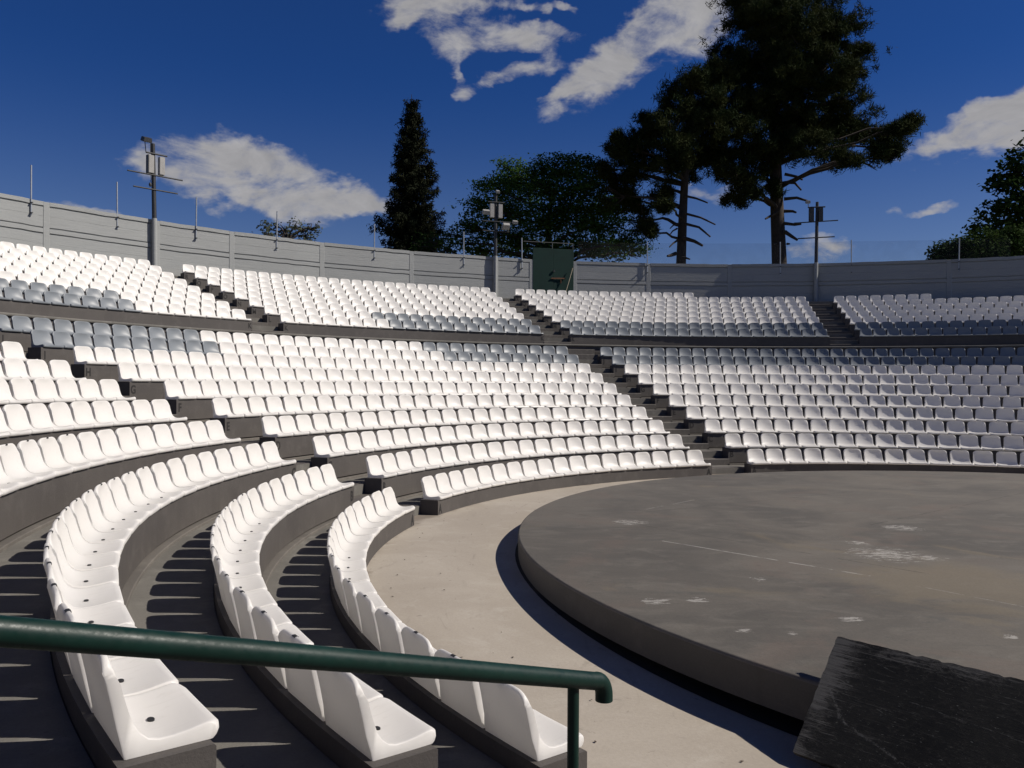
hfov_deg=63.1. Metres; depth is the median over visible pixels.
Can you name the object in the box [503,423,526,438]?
stadium seat
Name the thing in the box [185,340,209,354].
stadium seat
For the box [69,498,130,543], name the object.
stadium seat
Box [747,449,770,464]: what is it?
stadium seat
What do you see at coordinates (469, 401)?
stadium seat
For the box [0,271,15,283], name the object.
stadium seat
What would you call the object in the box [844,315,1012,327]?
concrete bench
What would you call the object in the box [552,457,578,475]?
stadium seat
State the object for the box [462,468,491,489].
stadium seat
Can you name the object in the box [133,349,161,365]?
stadium seat
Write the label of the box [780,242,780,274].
net post
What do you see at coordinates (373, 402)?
stadium seat
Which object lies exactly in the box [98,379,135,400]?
stadium seat
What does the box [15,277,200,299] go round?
concrete bench
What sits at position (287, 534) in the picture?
concrete bench
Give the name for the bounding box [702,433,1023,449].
concrete bench
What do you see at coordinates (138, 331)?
stadium seat
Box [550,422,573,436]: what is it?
stadium seat
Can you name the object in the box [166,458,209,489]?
stadium seat
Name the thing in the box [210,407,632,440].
concrete bench
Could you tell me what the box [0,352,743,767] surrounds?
terrace
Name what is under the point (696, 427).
concrete bench
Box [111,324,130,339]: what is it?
stadium seat
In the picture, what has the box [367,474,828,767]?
floor
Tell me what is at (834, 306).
concrete bench
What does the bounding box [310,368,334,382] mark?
stadium seat
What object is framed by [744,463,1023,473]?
concrete bench
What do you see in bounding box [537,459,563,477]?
stadium seat
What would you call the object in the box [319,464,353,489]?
stadium seat
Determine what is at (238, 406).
stadium seat
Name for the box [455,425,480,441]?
stadium seat
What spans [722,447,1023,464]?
concrete bench
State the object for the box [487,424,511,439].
stadium seat
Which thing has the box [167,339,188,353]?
stadium seat
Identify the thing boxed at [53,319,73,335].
stadium seat
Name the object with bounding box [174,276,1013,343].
terrace
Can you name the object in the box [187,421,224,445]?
stadium seat
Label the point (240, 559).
stadium seat
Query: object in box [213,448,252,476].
stadium seat
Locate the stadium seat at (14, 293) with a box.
[3,287,31,302]
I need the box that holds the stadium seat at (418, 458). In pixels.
[410,449,439,469]
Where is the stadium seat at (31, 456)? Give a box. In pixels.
[17,439,72,476]
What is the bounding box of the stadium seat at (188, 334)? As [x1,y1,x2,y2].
[183,329,202,343]
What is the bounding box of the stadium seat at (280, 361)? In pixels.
[272,355,295,369]
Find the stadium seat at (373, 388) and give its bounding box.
[366,382,389,395]
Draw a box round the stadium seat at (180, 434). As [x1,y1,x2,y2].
[169,423,207,447]
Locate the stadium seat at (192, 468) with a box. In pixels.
[181,454,223,484]
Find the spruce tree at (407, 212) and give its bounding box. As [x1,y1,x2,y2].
[366,94,454,253]
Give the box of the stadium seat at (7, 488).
[0,482,20,495]
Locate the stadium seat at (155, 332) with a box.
[148,327,166,341]
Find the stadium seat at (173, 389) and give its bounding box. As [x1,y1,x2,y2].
[163,380,196,398]
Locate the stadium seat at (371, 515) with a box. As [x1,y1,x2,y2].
[361,496,395,524]
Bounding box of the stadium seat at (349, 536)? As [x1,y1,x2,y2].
[337,512,373,543]
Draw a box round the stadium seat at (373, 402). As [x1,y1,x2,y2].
[366,395,390,411]
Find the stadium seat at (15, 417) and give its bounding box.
[2,404,52,433]
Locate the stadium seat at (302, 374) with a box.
[295,368,318,382]
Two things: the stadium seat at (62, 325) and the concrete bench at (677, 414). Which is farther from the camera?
the concrete bench at (677, 414)
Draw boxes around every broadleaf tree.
[436,149,662,260]
[961,130,1023,233]
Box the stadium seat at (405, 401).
[398,395,421,410]
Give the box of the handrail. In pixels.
[0,615,612,767]
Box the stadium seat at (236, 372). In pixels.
[228,366,254,381]
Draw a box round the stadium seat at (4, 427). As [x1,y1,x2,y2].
[0,408,31,435]
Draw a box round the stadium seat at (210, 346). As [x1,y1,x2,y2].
[202,341,224,355]
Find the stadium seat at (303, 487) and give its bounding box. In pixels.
[293,470,329,497]
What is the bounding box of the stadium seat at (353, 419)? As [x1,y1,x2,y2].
[345,412,372,429]
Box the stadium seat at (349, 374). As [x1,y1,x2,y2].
[342,369,364,382]
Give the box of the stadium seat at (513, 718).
[479,682,583,760]
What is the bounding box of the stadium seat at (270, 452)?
[261,441,295,465]
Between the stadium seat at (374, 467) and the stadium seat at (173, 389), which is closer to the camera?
the stadium seat at (374, 467)
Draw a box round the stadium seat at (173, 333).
[166,328,185,342]
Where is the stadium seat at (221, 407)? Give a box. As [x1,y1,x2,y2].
[211,398,243,417]
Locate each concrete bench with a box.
[0,300,251,330]
[0,331,565,361]
[0,401,131,409]
[0,421,187,447]
[0,441,240,552]
[2,291,231,317]
[4,269,186,291]
[6,381,77,391]
[9,284,215,307]
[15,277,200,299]
[28,347,577,370]
[50,463,295,767]
[71,364,589,386]
[117,381,602,402]
[165,395,616,422]
[180,273,486,295]
[193,279,492,300]
[205,285,498,306]
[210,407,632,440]
[214,486,437,767]
[218,292,505,311]
[232,299,512,317]
[247,307,520,324]
[259,420,649,459]
[262,315,528,332]
[278,323,543,343]
[311,434,668,480]
[330,510,586,767]
[364,449,690,500]
[420,466,711,514]
[514,296,687,302]
[520,300,798,307]
[527,306,801,313]
[534,311,804,318]
[542,316,807,324]
[550,322,811,331]
[559,329,814,337]
[568,335,829,345]
[598,357,1011,367]
[610,365,1023,377]
[623,375,1019,387]
[636,385,1009,397]
[651,395,1023,409]
[666,407,1018,421]
[683,419,1012,434]
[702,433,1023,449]
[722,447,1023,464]
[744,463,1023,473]
[832,301,933,310]
[836,303,1022,315]
[840,309,1017,321]
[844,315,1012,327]
[848,321,1022,333]
[853,328,1017,339]
[858,335,1023,345]
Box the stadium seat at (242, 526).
[228,499,271,535]
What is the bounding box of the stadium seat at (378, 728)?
[316,670,435,760]
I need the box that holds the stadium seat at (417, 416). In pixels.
[410,410,434,426]
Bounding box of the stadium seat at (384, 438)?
[376,430,404,448]
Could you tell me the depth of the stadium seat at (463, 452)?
16.16 m
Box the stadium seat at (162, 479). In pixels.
[150,462,196,495]
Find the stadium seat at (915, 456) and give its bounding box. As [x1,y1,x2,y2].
[905,449,929,464]
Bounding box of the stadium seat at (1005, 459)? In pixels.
[995,451,1019,467]
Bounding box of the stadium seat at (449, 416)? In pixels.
[441,409,465,424]
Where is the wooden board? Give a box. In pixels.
[793,637,1023,767]
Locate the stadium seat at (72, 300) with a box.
[63,293,87,307]
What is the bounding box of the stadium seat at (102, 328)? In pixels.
[92,323,111,338]
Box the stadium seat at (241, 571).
[210,532,261,578]
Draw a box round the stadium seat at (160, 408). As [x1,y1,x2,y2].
[150,399,186,421]
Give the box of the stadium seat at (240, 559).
[211,523,259,565]
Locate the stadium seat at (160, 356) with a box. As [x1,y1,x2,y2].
[152,350,180,366]
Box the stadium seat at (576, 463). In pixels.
[568,456,594,473]
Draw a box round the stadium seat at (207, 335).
[200,330,219,343]
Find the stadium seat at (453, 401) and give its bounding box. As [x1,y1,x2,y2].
[445,395,468,409]
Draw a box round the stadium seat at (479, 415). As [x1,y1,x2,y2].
[473,409,496,423]
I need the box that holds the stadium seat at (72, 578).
[46,528,118,588]
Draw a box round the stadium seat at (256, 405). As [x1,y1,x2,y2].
[247,397,277,415]
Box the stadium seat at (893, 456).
[884,449,907,464]
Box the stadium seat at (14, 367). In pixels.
[2,358,42,380]
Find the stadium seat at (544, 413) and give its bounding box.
[536,407,558,421]
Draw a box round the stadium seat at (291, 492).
[280,474,317,503]
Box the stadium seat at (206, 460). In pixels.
[197,451,237,480]
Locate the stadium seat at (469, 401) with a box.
[461,395,483,408]
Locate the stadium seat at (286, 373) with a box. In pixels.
[278,367,303,381]
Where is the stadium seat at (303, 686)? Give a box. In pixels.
[278,629,382,720]
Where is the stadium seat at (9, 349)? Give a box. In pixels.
[0,341,37,361]
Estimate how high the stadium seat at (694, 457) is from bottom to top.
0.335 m
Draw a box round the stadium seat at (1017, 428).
[1010,422,1023,435]
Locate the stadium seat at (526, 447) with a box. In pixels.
[518,440,543,456]
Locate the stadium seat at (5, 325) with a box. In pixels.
[0,314,22,332]
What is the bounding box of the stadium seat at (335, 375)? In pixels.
[326,369,349,382]
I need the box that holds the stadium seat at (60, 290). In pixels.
[49,284,65,296]
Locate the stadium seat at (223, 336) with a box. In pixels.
[216,332,235,344]
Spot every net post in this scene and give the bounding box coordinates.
[30,165,32,215]
[116,182,118,228]
[195,197,197,239]
[276,211,277,249]
[374,224,374,259]
[463,232,464,266]
[521,238,522,269]
[647,242,647,274]
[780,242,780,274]
[958,238,959,270]
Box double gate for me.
[525,241,573,294]
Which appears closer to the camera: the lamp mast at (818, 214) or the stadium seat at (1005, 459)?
the stadium seat at (1005, 459)
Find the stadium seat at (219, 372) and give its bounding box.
[211,366,238,381]
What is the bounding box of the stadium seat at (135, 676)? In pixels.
[57,603,178,712]
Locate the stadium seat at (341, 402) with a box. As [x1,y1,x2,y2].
[333,396,359,412]
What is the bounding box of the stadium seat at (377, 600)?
[334,565,386,615]
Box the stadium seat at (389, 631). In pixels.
[375,608,436,653]
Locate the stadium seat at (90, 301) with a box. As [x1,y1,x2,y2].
[81,295,105,309]
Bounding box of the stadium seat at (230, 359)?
[223,353,248,368]
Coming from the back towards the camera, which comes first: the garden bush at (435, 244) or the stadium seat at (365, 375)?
the garden bush at (435, 244)
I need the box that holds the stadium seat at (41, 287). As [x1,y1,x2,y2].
[30,282,47,294]
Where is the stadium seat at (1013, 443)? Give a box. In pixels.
[1003,436,1023,450]
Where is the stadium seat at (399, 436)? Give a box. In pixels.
[392,429,419,447]
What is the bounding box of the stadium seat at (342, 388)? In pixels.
[334,382,358,396]
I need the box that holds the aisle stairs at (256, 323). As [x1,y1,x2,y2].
[174,275,283,332]
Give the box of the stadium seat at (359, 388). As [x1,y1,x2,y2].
[350,382,374,395]
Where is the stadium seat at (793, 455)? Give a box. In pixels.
[784,448,807,463]
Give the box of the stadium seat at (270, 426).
[261,416,292,436]
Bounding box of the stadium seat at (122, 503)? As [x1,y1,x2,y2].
[107,477,159,516]
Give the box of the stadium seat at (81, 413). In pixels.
[70,401,112,427]
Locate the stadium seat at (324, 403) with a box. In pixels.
[316,396,343,412]
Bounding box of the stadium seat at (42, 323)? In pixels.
[32,317,53,334]
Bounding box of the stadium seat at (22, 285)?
[10,280,28,292]
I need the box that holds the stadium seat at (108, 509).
[93,482,148,524]
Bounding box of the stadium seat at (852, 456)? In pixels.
[843,449,866,463]
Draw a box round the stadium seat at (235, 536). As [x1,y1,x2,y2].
[221,506,265,543]
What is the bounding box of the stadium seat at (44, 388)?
[33,378,74,401]
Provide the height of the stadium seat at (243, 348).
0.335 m
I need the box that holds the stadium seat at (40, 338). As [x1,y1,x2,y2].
[30,329,63,347]
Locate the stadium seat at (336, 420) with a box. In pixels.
[328,413,356,431]
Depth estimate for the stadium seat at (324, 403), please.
16.98 m
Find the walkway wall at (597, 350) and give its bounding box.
[7,316,1018,356]
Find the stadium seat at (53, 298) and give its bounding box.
[43,291,69,305]
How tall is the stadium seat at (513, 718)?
0.335 m
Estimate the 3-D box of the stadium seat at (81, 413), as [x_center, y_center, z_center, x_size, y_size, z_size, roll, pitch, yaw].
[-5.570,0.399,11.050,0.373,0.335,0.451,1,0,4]
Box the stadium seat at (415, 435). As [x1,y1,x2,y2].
[407,428,434,445]
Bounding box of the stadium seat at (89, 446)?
[76,432,124,462]
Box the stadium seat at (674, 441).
[666,434,689,448]
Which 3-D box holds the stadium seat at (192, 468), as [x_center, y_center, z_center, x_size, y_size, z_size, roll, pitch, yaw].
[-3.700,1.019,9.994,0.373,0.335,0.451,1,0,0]
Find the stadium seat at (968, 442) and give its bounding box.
[958,435,981,449]
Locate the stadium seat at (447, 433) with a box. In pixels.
[439,426,465,443]
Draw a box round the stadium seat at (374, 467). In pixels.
[366,455,396,477]
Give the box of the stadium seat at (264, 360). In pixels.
[256,355,280,368]
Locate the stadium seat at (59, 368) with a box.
[48,360,86,380]
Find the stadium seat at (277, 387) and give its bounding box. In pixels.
[269,381,296,396]
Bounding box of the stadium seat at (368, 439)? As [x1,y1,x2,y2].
[360,431,389,450]
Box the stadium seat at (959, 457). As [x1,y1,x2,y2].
[949,450,973,465]
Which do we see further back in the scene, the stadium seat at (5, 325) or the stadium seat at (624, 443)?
the stadium seat at (624, 443)
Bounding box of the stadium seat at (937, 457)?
[927,450,951,465]
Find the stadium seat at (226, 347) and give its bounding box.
[219,342,240,355]
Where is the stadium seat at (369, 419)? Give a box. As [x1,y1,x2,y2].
[361,412,387,429]
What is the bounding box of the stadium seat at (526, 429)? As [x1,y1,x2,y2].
[518,423,542,438]
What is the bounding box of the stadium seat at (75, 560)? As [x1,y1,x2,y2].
[52,516,119,570]
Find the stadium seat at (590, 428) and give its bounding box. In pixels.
[583,421,605,435]
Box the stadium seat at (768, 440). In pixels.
[761,433,782,447]
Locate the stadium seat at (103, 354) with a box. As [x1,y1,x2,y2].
[93,347,124,364]
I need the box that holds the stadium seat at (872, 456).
[864,449,887,463]
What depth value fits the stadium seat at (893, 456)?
19.71 m
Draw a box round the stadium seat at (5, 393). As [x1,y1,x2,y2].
[0,378,31,403]
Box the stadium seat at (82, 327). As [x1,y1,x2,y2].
[73,321,93,336]
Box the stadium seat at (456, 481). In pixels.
[448,470,477,492]
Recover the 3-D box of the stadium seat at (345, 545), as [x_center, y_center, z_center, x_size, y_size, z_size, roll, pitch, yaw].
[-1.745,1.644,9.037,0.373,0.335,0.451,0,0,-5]
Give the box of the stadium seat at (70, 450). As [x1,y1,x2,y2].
[57,434,107,466]
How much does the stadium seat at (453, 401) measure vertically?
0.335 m
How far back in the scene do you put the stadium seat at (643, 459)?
18.42 m
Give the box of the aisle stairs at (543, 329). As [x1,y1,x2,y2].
[503,298,570,343]
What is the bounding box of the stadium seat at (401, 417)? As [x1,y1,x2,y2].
[393,411,419,427]
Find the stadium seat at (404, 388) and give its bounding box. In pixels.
[396,382,418,395]
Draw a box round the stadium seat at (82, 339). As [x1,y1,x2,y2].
[72,333,94,349]
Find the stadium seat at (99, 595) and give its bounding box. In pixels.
[43,543,123,608]
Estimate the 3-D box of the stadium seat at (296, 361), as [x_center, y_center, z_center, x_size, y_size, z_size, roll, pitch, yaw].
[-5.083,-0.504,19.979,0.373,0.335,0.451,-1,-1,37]
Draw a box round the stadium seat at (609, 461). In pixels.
[601,454,626,470]
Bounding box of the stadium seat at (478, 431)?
[471,424,495,440]
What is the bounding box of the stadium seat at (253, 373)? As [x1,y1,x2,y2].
[245,367,271,381]
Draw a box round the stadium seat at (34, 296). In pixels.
[23,289,50,304]
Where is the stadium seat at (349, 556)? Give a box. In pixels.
[328,526,366,560]
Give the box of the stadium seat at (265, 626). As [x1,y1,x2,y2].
[251,606,311,688]
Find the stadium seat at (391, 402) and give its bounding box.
[382,396,406,410]
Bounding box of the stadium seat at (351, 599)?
[342,578,401,632]
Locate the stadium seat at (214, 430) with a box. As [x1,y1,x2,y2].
[204,420,240,442]
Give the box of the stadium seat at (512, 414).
[505,408,527,422]
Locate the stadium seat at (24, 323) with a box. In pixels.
[11,316,32,332]
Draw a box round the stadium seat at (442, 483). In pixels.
[434,473,464,495]
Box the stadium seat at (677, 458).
[669,450,692,466]
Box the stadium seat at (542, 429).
[534,422,557,437]
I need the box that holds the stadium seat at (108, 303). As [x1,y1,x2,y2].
[99,297,123,310]
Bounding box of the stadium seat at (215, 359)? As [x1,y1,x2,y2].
[206,353,229,367]
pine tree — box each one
[588,47,747,263]
[698,0,927,263]
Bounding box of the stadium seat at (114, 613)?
[44,558,134,625]
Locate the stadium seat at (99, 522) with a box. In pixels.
[81,489,138,533]
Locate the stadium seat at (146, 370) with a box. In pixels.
[137,363,168,381]
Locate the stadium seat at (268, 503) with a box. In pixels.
[257,482,296,514]
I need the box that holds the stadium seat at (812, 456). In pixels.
[804,448,827,463]
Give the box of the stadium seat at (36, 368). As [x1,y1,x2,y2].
[25,359,64,380]
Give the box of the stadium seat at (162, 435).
[151,424,191,449]
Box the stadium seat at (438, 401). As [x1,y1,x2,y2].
[430,395,452,409]
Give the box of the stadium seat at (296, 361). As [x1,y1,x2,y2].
[288,356,311,369]
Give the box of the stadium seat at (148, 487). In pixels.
[135,466,183,501]
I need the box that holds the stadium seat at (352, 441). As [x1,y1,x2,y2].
[344,432,373,452]
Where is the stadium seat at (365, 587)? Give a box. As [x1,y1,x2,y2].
[329,553,376,598]
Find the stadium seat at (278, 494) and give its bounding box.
[268,478,306,508]
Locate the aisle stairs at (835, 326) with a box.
[809,301,859,345]
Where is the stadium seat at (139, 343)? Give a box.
[131,337,152,352]
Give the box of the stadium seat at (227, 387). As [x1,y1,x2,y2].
[218,380,247,397]
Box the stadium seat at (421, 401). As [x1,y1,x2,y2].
[414,395,437,409]
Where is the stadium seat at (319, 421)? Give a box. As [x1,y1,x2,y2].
[312,414,340,432]
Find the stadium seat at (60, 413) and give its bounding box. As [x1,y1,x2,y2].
[48,402,93,429]
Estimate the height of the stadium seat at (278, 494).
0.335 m
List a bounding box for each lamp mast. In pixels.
[127,136,182,265]
[480,190,517,296]
[794,200,837,301]
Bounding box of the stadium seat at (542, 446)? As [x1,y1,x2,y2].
[534,439,559,455]
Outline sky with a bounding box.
[0,0,1023,263]
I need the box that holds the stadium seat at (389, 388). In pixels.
[381,382,404,395]
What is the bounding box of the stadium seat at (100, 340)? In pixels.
[92,334,113,350]
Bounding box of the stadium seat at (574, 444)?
[566,437,590,453]
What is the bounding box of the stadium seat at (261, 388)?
[253,381,280,397]
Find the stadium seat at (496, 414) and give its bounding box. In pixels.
[489,408,511,422]
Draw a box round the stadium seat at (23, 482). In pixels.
[0,461,37,488]
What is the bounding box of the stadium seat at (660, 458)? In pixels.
[651,451,675,467]
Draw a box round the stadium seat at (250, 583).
[210,544,267,599]
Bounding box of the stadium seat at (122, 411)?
[111,400,150,424]
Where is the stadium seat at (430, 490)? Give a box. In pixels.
[421,476,451,499]
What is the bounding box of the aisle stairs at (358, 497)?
[0,351,418,506]
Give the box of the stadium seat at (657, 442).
[649,435,672,449]
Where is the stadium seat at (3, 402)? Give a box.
[0,400,8,404]
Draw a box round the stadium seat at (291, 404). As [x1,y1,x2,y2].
[283,396,310,414]
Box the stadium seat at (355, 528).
[344,506,379,537]
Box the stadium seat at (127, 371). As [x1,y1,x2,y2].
[117,362,150,381]
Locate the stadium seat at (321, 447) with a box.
[312,436,343,457]
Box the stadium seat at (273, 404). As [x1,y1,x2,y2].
[265,397,294,414]
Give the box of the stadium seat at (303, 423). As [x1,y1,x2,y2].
[295,415,324,433]
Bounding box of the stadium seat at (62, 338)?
[51,331,74,348]
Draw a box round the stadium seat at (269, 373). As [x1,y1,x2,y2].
[262,367,287,381]
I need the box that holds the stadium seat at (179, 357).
[170,351,194,366]
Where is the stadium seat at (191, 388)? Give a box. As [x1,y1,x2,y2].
[182,380,213,398]
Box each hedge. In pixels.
[464,234,629,262]
[924,222,1023,259]
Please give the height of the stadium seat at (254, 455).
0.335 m
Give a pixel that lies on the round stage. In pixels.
(754, 596)
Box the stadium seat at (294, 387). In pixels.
[286,381,312,396]
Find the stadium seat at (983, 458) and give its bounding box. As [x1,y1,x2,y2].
[972,451,996,466]
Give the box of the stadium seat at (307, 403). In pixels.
[300,396,327,413]
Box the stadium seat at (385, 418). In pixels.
[377,411,403,427]
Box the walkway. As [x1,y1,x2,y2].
[0,312,1023,348]
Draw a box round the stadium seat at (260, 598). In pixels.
[213,555,277,615]
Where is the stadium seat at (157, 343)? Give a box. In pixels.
[149,338,170,353]
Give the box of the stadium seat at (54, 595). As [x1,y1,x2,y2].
[47,578,136,674]
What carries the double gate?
attached to the boundary wall at (62, 227)
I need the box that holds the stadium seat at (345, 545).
[332,519,369,551]
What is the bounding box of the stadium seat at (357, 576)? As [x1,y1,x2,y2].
[327,544,369,584]
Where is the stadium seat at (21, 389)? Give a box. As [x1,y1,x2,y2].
[9,378,53,402]
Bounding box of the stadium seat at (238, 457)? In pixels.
[228,446,266,472]
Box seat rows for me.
[0,241,1023,496]
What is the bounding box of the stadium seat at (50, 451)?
[37,437,90,471]
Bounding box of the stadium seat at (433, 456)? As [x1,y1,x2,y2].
[425,447,453,467]
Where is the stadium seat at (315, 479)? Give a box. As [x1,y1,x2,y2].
[306,467,341,493]
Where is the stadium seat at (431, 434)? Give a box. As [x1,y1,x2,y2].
[423,427,449,444]
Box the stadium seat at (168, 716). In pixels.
[81,653,218,759]
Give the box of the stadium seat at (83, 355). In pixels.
[73,346,106,364]
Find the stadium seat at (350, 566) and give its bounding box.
[327,534,366,571]
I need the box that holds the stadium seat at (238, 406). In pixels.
[230,397,260,416]
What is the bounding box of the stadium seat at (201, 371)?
[193,365,221,381]
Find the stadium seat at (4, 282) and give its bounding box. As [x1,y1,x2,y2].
[0,278,8,290]
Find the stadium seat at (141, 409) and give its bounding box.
[131,400,168,422]
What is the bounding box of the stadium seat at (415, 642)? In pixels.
[401,626,440,698]
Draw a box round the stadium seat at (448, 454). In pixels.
[440,446,467,465]
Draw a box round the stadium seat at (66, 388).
[55,379,95,401]
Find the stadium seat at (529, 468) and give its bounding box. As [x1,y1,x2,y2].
[521,460,548,479]
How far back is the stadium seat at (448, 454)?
15.76 m
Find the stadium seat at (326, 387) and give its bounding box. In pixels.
[319,381,343,396]
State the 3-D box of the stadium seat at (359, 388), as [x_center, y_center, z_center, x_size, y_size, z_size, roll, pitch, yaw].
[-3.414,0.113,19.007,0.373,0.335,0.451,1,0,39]
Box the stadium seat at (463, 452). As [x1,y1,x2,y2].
[456,444,482,463]
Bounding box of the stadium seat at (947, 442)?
[937,435,959,449]
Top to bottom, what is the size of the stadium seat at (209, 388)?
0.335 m
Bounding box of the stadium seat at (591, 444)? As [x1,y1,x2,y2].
[583,437,606,452]
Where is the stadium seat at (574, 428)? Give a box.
[567,421,589,435]
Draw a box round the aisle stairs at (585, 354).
[568,349,743,467]
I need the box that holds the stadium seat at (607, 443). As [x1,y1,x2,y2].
[599,436,622,451]
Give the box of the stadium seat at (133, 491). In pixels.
[120,471,171,508]
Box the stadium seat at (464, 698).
[434,649,484,727]
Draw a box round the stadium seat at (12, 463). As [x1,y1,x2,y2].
[0,443,55,482]
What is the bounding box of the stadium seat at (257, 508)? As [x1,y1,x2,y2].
[246,488,286,521]
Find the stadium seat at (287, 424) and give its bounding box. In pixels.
[278,415,308,435]
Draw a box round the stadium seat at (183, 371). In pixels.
[174,365,204,381]
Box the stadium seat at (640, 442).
[632,435,655,450]
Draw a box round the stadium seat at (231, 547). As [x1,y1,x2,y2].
[215,514,261,553]
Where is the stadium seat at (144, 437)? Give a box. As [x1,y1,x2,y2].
[133,426,175,452]
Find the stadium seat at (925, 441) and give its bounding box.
[916,434,938,448]
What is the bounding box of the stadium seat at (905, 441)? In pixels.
[895,434,917,448]
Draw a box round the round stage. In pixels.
[515,471,1023,736]
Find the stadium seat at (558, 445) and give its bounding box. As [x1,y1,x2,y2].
[550,438,574,454]
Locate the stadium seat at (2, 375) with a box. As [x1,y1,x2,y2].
[0,364,19,380]
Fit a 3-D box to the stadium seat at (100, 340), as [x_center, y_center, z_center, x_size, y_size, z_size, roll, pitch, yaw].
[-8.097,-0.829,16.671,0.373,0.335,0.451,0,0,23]
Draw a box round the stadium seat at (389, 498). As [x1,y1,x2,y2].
[381,487,414,513]
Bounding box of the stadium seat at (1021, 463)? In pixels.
[1019,452,1023,467]
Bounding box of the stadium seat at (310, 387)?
[302,381,328,396]
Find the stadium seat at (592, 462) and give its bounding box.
[584,455,609,472]
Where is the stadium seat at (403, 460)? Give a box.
[395,451,424,472]
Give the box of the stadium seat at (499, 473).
[491,463,519,483]
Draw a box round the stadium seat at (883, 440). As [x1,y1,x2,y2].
[875,434,897,447]
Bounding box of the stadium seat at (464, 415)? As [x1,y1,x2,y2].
[457,409,480,424]
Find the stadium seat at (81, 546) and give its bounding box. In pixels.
[60,506,124,555]
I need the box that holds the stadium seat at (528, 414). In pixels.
[520,408,542,421]
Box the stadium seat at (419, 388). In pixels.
[412,382,433,395]
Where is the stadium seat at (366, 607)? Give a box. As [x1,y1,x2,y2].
[356,591,406,650]
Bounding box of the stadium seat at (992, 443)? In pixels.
[980,436,1003,450]
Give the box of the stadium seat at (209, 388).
[200,381,230,397]
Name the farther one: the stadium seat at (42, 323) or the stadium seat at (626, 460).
the stadium seat at (626, 460)
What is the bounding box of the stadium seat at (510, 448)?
[503,441,528,458]
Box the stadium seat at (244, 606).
[233,586,313,644]
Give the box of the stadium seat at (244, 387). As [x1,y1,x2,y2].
[236,380,264,397]
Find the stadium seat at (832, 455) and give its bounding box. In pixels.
[823,448,846,463]
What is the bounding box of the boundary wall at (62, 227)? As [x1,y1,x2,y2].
[0,193,1023,301]
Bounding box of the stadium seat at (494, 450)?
[487,442,512,459]
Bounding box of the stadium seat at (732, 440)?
[724,434,746,447]
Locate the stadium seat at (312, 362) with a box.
[304,357,326,369]
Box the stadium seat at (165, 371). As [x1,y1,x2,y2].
[156,364,186,381]
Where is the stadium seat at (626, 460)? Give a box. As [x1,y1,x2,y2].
[618,453,642,469]
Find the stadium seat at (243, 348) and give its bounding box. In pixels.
[235,343,256,356]
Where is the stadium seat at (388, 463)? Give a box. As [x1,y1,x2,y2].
[380,453,410,474]
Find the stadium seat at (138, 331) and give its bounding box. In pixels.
[130,326,149,340]
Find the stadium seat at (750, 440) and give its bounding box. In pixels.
[742,433,764,447]
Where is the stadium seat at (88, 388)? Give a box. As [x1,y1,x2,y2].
[77,379,115,400]
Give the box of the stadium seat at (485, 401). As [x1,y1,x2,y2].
[477,395,498,408]
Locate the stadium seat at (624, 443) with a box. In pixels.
[616,436,639,450]
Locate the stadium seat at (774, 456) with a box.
[765,449,788,463]
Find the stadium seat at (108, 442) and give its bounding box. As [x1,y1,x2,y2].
[96,429,141,459]
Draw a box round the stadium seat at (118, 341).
[112,335,133,351]
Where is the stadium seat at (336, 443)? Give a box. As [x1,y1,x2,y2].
[328,434,358,454]
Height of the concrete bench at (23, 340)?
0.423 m
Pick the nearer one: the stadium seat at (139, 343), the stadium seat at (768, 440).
the stadium seat at (139, 343)
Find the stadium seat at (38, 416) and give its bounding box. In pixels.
[25,403,73,431]
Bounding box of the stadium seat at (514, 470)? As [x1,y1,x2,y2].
[506,462,533,481]
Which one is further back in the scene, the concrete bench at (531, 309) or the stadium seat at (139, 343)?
the concrete bench at (531, 309)
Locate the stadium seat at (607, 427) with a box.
[599,421,621,434]
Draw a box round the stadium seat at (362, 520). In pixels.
[352,501,386,530]
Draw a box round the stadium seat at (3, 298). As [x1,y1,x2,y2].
[0,288,11,300]
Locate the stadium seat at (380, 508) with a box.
[371,491,404,518]
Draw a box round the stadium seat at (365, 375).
[357,369,379,382]
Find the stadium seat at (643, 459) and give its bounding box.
[634,452,659,468]
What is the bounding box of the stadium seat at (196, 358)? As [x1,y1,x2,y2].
[188,352,214,367]
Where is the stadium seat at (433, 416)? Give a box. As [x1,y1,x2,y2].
[425,410,449,425]
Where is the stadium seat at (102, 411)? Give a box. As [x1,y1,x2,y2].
[91,401,132,425]
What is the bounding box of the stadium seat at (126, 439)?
[115,427,158,455]
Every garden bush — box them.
[251,216,322,240]
[408,231,462,253]
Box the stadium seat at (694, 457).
[686,450,710,465]
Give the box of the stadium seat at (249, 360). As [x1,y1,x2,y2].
[239,354,263,368]
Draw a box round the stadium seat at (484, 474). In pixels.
[476,465,504,486]
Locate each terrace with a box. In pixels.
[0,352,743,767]
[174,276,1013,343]
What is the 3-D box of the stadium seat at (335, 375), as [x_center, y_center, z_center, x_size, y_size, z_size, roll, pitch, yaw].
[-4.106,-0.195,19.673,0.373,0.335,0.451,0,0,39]
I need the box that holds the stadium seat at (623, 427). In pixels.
[615,420,637,434]
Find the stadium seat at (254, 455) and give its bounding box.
[245,443,281,468]
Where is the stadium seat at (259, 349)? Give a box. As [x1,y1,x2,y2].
[252,343,273,356]
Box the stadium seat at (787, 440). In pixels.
[779,433,800,447]
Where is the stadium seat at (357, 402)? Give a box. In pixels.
[349,396,375,411]
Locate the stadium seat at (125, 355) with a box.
[113,348,138,365]
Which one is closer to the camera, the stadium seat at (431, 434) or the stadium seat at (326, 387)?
the stadium seat at (431, 434)
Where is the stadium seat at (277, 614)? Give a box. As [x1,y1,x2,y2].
[220,571,291,637]
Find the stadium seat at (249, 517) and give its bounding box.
[237,493,278,527]
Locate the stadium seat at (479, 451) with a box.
[471,443,497,461]

